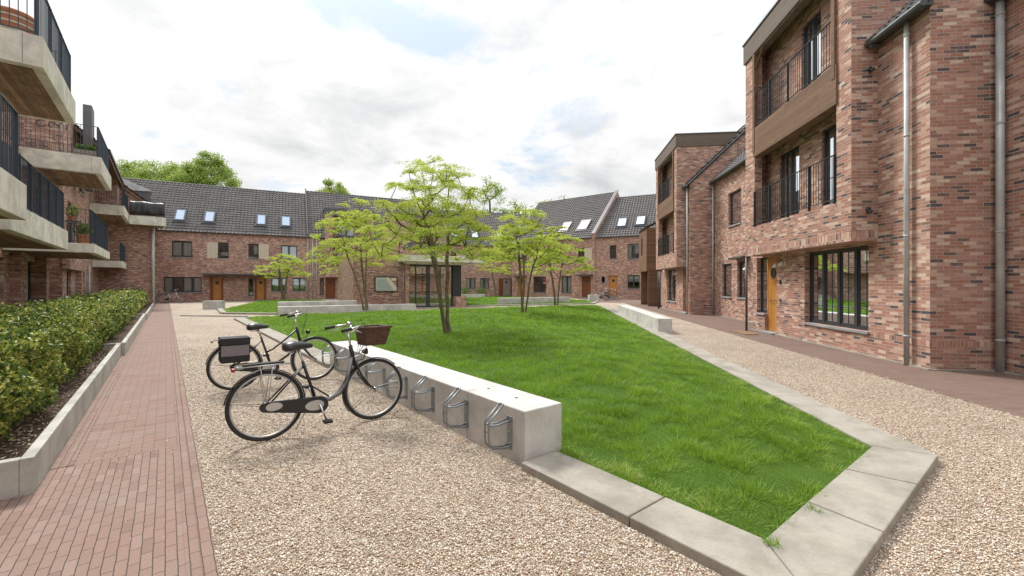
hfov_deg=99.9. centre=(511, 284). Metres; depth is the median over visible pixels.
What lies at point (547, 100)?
sky
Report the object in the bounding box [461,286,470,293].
round shrub
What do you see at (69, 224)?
window
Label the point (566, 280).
window
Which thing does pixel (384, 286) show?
brick block
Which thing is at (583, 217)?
terraced house
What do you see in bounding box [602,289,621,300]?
bicycle
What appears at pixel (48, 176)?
apartment block
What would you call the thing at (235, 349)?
bicycle
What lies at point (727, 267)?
window
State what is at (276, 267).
locust tree
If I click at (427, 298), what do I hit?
entrance pavilion
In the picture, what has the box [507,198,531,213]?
deciduous tree
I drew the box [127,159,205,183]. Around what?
deciduous tree
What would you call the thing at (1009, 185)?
brick house
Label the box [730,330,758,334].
doormat
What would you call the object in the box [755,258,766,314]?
window
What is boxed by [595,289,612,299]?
bicycle
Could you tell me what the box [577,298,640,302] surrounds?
pavement
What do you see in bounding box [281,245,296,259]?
window
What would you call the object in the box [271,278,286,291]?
window
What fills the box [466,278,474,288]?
window
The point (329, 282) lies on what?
door
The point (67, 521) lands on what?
path
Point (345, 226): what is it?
locust tree
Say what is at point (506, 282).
door
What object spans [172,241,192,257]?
window
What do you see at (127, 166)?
deciduous tree
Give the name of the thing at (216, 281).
door
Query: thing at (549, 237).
locust tree
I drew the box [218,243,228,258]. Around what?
window
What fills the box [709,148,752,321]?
brick house
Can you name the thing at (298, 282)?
window
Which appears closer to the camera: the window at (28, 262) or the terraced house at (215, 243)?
the window at (28, 262)
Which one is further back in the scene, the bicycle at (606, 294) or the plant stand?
the bicycle at (606, 294)
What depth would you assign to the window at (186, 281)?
39.14 m
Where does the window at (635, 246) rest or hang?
in the terraced house at (627, 219)
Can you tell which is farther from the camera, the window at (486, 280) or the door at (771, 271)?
the window at (486, 280)
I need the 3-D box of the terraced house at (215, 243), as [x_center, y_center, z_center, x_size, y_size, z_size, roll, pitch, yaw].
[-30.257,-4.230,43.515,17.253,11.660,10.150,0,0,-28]
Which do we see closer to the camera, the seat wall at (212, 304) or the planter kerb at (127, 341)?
the planter kerb at (127, 341)
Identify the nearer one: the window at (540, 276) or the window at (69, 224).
the window at (69, 224)
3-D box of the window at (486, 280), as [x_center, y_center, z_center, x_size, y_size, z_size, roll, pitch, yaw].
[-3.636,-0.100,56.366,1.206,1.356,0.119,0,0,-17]
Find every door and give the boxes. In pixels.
[212,278,221,300]
[257,278,263,299]
[325,278,334,298]
[503,279,510,295]
[516,277,524,296]
[581,276,590,297]
[608,276,617,298]
[758,256,777,334]
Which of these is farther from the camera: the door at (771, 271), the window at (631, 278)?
the window at (631, 278)
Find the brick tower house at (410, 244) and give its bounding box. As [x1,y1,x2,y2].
[381,212,445,298]
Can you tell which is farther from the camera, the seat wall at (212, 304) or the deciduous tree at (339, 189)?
the deciduous tree at (339, 189)
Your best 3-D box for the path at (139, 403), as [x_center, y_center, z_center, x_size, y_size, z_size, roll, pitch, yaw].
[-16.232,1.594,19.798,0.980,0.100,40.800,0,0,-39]
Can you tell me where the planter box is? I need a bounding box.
[74,144,95,156]
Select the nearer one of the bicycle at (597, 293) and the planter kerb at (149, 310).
the planter kerb at (149, 310)
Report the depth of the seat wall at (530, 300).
33.08 m
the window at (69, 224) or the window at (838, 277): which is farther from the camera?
the window at (69, 224)
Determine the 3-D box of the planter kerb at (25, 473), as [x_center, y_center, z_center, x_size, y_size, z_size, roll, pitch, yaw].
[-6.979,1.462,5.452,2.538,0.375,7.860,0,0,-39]
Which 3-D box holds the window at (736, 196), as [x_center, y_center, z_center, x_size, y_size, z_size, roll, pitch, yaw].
[9.954,-3.373,19.150,0.220,1.551,1.456,0,0,6]
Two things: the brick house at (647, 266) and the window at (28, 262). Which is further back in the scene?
the brick house at (647, 266)
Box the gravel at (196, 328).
[80,298,1023,575]
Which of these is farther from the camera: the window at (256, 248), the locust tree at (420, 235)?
the window at (256, 248)
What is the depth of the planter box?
15.39 m
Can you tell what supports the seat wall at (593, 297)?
on the gravel at (196, 328)
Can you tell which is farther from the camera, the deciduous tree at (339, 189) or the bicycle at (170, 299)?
the deciduous tree at (339, 189)
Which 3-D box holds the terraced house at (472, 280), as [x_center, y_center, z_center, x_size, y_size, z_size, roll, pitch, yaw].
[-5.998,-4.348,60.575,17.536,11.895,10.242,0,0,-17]
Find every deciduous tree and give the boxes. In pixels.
[115,159,158,179]
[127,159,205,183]
[156,160,218,185]
[185,150,241,187]
[316,178,350,194]
[472,175,510,212]
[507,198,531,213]
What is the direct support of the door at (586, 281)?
in the terraced house at (583, 217)
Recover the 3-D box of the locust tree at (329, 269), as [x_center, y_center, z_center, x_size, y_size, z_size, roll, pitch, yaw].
[-12.553,-0.672,33.586,4.776,4.165,4.514,0,0,0]
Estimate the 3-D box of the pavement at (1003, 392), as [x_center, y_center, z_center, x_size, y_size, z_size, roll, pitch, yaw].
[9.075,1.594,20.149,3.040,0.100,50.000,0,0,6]
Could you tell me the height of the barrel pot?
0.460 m
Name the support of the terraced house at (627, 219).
on the ground
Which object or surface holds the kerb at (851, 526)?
on the gravel at (196, 328)
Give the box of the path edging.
[50,303,218,575]
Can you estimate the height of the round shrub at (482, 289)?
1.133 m
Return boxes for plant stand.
[64,220,80,242]
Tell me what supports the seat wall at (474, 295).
on the gravel at (196, 328)
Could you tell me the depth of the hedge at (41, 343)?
5.43 m
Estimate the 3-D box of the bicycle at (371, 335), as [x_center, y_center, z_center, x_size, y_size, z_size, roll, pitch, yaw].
[-2.015,0.983,4.601,1.794,1.123,0.640,0,-2,-39]
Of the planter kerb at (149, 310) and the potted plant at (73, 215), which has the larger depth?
the planter kerb at (149, 310)
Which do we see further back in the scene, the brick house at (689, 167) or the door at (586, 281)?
the door at (586, 281)
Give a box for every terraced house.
[123,177,308,301]
[305,188,417,298]
[418,209,528,295]
[512,190,632,297]
[596,194,655,298]
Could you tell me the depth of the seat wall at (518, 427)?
4.32 m
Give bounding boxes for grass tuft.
[761,532,781,548]
[803,501,822,512]
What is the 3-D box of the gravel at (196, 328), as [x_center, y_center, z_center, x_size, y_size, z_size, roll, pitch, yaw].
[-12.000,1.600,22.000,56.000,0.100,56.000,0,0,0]
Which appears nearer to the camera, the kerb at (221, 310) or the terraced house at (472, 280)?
the kerb at (221, 310)
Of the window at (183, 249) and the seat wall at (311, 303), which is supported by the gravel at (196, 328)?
the seat wall at (311, 303)
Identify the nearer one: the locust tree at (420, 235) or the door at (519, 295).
the locust tree at (420, 235)
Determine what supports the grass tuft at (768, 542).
on the kerb at (851, 526)
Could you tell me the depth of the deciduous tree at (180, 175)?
58.34 m
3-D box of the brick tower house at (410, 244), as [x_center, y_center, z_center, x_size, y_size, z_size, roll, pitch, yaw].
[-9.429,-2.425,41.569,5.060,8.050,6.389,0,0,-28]
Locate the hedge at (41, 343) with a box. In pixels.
[0,288,148,444]
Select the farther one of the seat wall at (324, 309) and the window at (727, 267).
the seat wall at (324, 309)
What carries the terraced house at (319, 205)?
on the gravel at (196, 328)
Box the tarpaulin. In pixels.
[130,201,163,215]
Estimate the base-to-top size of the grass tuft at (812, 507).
0.040 m
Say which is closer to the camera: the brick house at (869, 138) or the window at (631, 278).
the brick house at (869, 138)
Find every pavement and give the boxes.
[155,299,305,302]
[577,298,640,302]
[625,303,1023,417]
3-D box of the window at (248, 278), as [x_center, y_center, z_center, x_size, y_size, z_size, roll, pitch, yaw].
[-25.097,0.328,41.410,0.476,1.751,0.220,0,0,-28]
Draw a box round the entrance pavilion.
[398,255,482,308]
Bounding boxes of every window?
[28,262,29,302]
[68,203,71,242]
[164,277,201,292]
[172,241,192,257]
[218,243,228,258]
[248,244,258,258]
[248,278,253,296]
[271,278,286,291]
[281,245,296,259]
[292,278,306,291]
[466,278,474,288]
[480,278,488,288]
[533,276,545,292]
[561,276,571,293]
[628,244,638,258]
[628,275,639,288]
[666,269,675,302]
[721,263,731,297]
[727,189,740,227]
[736,261,744,298]
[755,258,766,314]
[802,245,868,333]
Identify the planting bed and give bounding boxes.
[0,304,150,459]
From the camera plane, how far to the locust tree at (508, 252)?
18.28 m
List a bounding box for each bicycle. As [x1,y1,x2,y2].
[155,289,166,302]
[158,289,184,302]
[205,310,336,389]
[223,321,402,441]
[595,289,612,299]
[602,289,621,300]
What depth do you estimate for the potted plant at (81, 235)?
13.77 m
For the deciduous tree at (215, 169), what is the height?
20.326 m
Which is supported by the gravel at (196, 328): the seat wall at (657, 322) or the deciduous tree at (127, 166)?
the seat wall at (657, 322)
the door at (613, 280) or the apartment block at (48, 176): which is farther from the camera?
the door at (613, 280)
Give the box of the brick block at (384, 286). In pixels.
[338,241,402,304]
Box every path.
[0,444,219,575]
[49,303,194,469]
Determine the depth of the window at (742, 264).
18.65 m
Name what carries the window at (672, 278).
in the brick house at (689, 167)
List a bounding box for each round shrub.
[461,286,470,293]
[476,287,486,293]
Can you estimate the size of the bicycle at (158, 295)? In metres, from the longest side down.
1.794 x 1.123 x 0.640 m
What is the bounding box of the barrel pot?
[0,5,33,34]
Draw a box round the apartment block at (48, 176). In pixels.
[0,0,165,306]
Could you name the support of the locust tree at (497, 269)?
on the lawn at (494, 302)
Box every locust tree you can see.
[252,253,311,299]
[302,197,403,309]
[317,258,340,275]
[342,155,500,333]
[475,255,511,296]
[478,208,576,312]
[516,226,599,304]
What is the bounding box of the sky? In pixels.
[1,0,776,216]
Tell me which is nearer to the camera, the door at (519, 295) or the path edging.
the path edging
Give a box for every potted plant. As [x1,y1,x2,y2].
[65,205,79,220]
[73,223,93,243]
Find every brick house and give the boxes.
[638,222,661,307]
[654,124,745,314]
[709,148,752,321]
[742,0,994,369]
[984,0,1023,374]
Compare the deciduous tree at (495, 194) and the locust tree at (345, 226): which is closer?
the locust tree at (345, 226)
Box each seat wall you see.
[203,301,224,309]
[278,300,356,305]
[278,304,415,314]
[322,340,561,465]
[449,294,484,297]
[497,297,569,303]
[588,295,598,300]
[618,305,671,333]
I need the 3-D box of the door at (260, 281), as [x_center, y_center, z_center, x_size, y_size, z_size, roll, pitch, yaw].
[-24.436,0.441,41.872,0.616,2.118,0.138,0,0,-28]
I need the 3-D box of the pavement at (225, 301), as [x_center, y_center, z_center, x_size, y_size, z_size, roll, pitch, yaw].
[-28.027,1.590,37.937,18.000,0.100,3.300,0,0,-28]
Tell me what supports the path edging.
on the gravel at (196, 328)
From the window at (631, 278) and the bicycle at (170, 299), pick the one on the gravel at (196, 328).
the bicycle at (170, 299)
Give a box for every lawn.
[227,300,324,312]
[247,306,870,539]
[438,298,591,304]
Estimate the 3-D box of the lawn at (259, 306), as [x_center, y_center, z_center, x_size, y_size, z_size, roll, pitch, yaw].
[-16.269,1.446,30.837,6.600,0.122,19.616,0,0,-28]
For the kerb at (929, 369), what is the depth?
8.69 m
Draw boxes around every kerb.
[0,343,120,499]
[102,313,145,355]
[137,303,153,318]
[180,301,598,316]
[234,305,937,575]
[662,308,1023,376]

